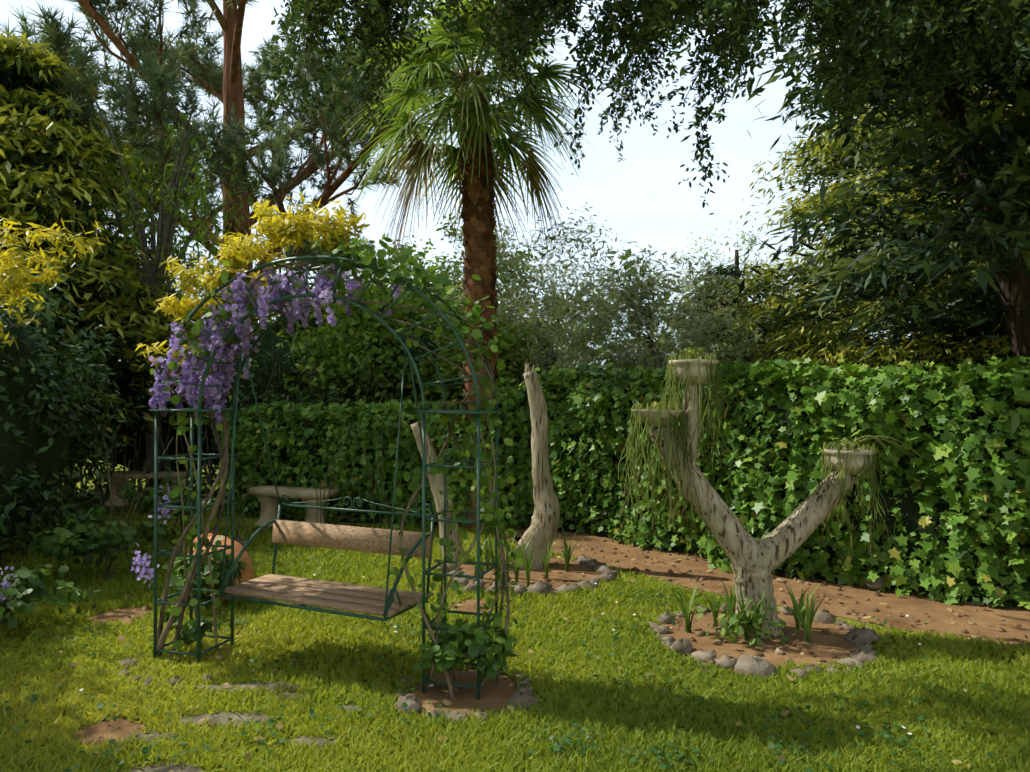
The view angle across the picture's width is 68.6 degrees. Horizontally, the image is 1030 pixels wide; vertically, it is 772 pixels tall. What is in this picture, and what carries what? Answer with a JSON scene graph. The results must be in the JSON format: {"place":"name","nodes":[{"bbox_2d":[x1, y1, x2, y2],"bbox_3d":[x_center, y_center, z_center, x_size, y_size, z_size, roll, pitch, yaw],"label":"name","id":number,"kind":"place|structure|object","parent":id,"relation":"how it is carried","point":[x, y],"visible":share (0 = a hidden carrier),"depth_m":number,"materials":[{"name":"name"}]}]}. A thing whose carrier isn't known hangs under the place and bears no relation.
{"place":"outdoors","nodes":[
{"label":"outdoors","id":0,"kind":"place"},
{"bbox_2d":[0,0,469,325],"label":"pine","id":1,"kind":"object","parent":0,"point":[156,71],"depth_m":13.83,"materials":[{"name":"green plant"}]},
{"bbox_2d":[0,0,923,346],"bbox_3d":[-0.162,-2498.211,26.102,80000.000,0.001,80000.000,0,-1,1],"label":"sky","id":2,"kind":"structure","parent":0,"point":[640,196],"depth_m":8512.15,"materials":[{"name":"white"}]},
{"bbox_2d":[0,458,1029,771],"bbox_3d":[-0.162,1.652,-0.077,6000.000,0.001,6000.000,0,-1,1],"label":"lawn","id":3,"kind":"structure","parent":0,"point":[140,516],"depth_m":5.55,"materials":[{"name":"green plant"}]},
{"bbox_2d":[0,475,246,630],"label":"broadleaf foliage","id":4,"kind":"object","parent":3,"relation":"on","point":[61,543],"visible":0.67,"depth_m":6.51,"materials":[{"name":"green plant"}]},
{"bbox_2d":[0,28,248,447],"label":"shrub","id":5,"kind":"object","parent":3,"relation":"on","point":[26,185],"depth_m":10.35,"materials":[{"name":"green plant"}]},
{"bbox_2d":[0,247,360,559],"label":"shrub","id":6,"kind":"object","parent":3,"relation":"on","point":[58,497],"visible":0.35,"depth_m":8.01,"materials":[{"name":"green plant"}]},
{"bbox_2d":[101,470,339,526],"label":"stone benches","id":7,"kind":"object","parent":3,"relation":"on","point":[266,496],"visible":0.56,"depth_m":9.35,"materials":[{"name":"grey stone"}]},
{"bbox_2d":[187,533,253,601],"bbox_3d":[-2.415,1.488,6.189,0.715,0.503,0.470,0,-1,38],"label":"terracotta jar","id":8,"kind":"object","parent":3,"relation":"on","point":[247,574],"visible":0.31,"depth_m":6.07,"materials":[{"name":"orange ceramic"}]},
{"bbox_2d":[122,682,365,771],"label":"stepping stones","id":9,"kind":"object","parent":3,"relation":"on","point":[222,717],"visible":0.38,"depth_m":3.78,"materials":[{"name":"grey stone"}]},
{"bbox_2d":[102,419,389,581],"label":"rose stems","id":10,"kind":"object","parent":3,"relation":"on","point":[181,521],"visible":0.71,"depth_m":8.36,"materials":[{"name":"green plant"}]},
{"bbox_2d":[0,281,523,538],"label":"shrub","id":11,"kind":"object","parent":3,"relation":"on","point":[271,340],"visible":0.27,"depth_m":8.10,"materials":[{"name":"plant"}]},
{"bbox_2d":[149,255,502,698],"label":"garden arch","id":12,"kind":"structure","parent":3,"relation":"on","point":[423,412],"depth_m":4.49,"materials":[{"name":"metal"}]},
{"bbox_2d":[0,263,402,601],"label":"wisteria flowers","id":13,"kind":"object","parent":12,"relation":"attached to","point":[224,376],"visible":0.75,"depth_m":4.62,"materials":[{"name":"purple plant"}]},
{"bbox_2d":[135,192,369,366],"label":"yellow wisteria leaves","id":14,"kind":"object","parent":12,"relation":"attached to","point":[297,228],"visible":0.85,"depth_m":4.59,"materials":[{"name":"yellow plant"}]},
{"bbox_2d":[219,332,433,620],"bbox_3d":[-1.168,0.500,4.618,1.221,1.598,0.604,0,-1,24],"label":"metal swing bench","id":15,"kind":"object","parent":12,"relation":"on","point":[225,581],"visible":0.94,"depth_m":4.63,"materials":[{"name":"metal"}]},
{"bbox_2d":[223,520,431,616],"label":"swing bench slats","id":16,"kind":"object","parent":15,"relation":"attached to","point":[335,595],"visible":0.9,"depth_m":4.69,"materials":[{"name":"brown wood"}]},
{"bbox_2d":[156,260,509,697],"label":"vine stems","id":17,"kind":"object","parent":12,"relation":"attached to","point":[186,592],"visible":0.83,"depth_m":4.58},
{"bbox_2d":[150,231,526,684],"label":"climbing vine leaves","id":18,"kind":"object","parent":12,"relation":"attached to","point":[449,650],"visible":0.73,"depth_m":4.32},
{"bbox_2d":[0,94,667,504],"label":"trunks","id":19,"kind":"object","parent":3,"relation":"on","point":[166,230],"visible":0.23,"depth_m":11.28,"materials":[{"name":"grey plant"}]},
{"bbox_2d":[0,216,110,349],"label":"yellow foliage","id":20,"kind":"object","parent":19,"relation":"attached to","point":[11,277],"visible":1,"depth_m":5.29,"materials":[{"name":"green plant"}]},
{"bbox_2d":[35,94,267,380],"bbox_3d":[-5.386,-1.918,11.342,2.599,4.340,2.488,0,-1,1],"label":"tree","id":21,"kind":"object","parent":19,"relation":"attached to","point":[146,222],"visible":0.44,"depth_m":10.98,"materials":[{"name":"green plant"}]},
{"bbox_2d":[409,201,815,384],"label":"background trees","id":22,"kind":"object","parent":19,"relation":"attached to","point":[598,322],"visible":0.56,"depth_m":11.79,"materials":[{"name":"green plant"}]},
{"bbox_2d":[251,213,576,407],"bbox_3d":[-2.572,-1.252,15.839,8.222,6.139,10.764,0,-1,1],"label":"shrub","id":23,"kind":"object","parent":3,"relation":"on","point":[359,328],"visible":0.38,"depth_m":11.54,"materials":[{"name":"green plant"}]},
{"bbox_2d":[341,0,604,528],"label":"palm","id":24,"kind":"object","parent":3,"relation":"on","point":[417,134],"depth_m":9.41,"materials":[{"name":"green plant"}]},
{"bbox_2d":[411,29,538,162],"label":"palm petioles","id":25,"kind":"object","parent":24,"relation":"attached to","point":[450,71],"visible":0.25,"depth_m":9.42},
{"bbox_2d":[454,67,499,425],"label":"palm leaf bases","id":26,"kind":"object","parent":24,"relation":"attached to","point":[487,220],"visible":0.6,"depth_m":9.40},
{"bbox_2d":[117,527,884,722],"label":"border stones","id":27,"kind":"object","parent":3,"relation":"on","point":[747,664],"visible":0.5,"depth_m":4.76,"materials":[{"name":"grey stone"}]},
{"bbox_2d":[0,541,1029,771],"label":"lawn clover weeds","id":28,"kind":"object","parent":3,"relation":"on","point":[557,746],"visible":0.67,"depth_m":3.73,"materials":[{"name":"green plant"}]},
{"bbox_2d":[79,542,966,734],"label":"lawn daisies","id":29,"kind":"object","parent":3,"relation":"on","point":[857,726],"visible":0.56,"depth_m":4.79,"materials":[{"name":"white plant"}]},
{"bbox_2d":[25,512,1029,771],"bbox_3d":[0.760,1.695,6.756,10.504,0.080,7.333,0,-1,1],"label":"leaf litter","id":30,"kind":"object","parent":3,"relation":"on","point":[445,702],"visible":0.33,"depth_m":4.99,"materials":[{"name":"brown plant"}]},
{"bbox_2d":[181,249,874,370],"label":"tree foliage","id":31,"kind":"object","parent":3,"relation":"on","point":[613,263],"depth_m":39.66,"materials":[{"name":"green plant"}]},
{"bbox_2d":[72,526,1029,746],"bbox_3d":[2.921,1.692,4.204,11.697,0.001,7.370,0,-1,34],"label":"dirt ground","id":32,"kind":"structure","parent":3,"relation":"on","point":[914,606],"depth_m":5.61,"materials":[{"name":"brown soil"}]},
{"bbox_2d":[410,363,559,568],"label":"dead tree trunks","id":33,"kind":"object","parent":32,"relation":"on","point":[541,531],"visible":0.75,"depth_m":7.21,"materials":[{"name":"beige wood"}]},
{"bbox_2d":[465,522,825,646],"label":"bed plants","id":34,"kind":"object","parent":32,"relation":"on","point":[753,622],"visible":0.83,"depth_m":5.19,"materials":[{"name":"green plant"}]},
{"bbox_2d":[212,355,1029,609],"bbox_3d":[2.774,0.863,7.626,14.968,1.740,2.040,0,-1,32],"label":"hedge","id":35,"kind":"object","parent":3,"relation":"on","point":[909,506],"visible":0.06,"depth_m":6.87,"materials":[{"name":"green plant"}]},
{"bbox_2d":[652,250,818,369],"bbox_3d":[3.966,-0.222,14.064,5.876,4.556,5.636,0,-1,1],"label":"conifer","id":36,"kind":"object","parent":3,"relation":"on","point":[732,272],"depth_m":13.26,"materials":[{"name":"green plant"}]},
{"bbox_2d":[648,384,856,637],"bbox_3d":[1.640,0.877,5.257,1.417,1.780,0.333,0,-1,1],"label":"pollard trunk","id":37,"kind":"object","parent":3,"relation":"on","point":[754,563],"visible":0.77,"depth_m":5.18,"materials":[{"name":"grey plant"}]},
{"bbox_2d":[631,359,874,474],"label":"planter bowls","id":38,"kind":"object","parent":37,"relation":"on","point":[694,374],"visible":0.73,"depth_m":5.16,"materials":[{"name":"grey stone"}]},
{"bbox_2d":[618,347,921,557],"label":"hanging plants","id":39,"kind":"object","parent":38,"relation":"in","point":[845,444],"visible":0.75,"depth_m":5.17,"materials":[{"name":"green plant"}]},
{"bbox_2d":[240,0,1029,448],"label":"branches","id":40,"kind":"object","parent":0,"point":[998,30],"depth_m":5.55,"materials":[{"name":"green plant"}]},
{"bbox_2d":[308,0,968,136],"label":"tree leaves","id":41,"kind":"object","parent":40,"relation":"attached to","point":[704,126],"visible":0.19,"depth_m":5.25,"materials":[{"name":"green plant"}]},
{"bbox_2d":[573,290,910,371],"bbox_3d":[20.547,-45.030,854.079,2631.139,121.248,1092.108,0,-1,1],"label":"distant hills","id":42,"kind":"structure","parent":0,"point":[629,334],"depth_m":887.81,"materials":[{"name":"green plant"}]},
{"bbox_2d":[705,2,1029,386],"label":"tree","id":43,"kind":"object","parent":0,"point":[797,346],"depth_m":10.18,"materials":[{"name":"green plant"}]}
]}

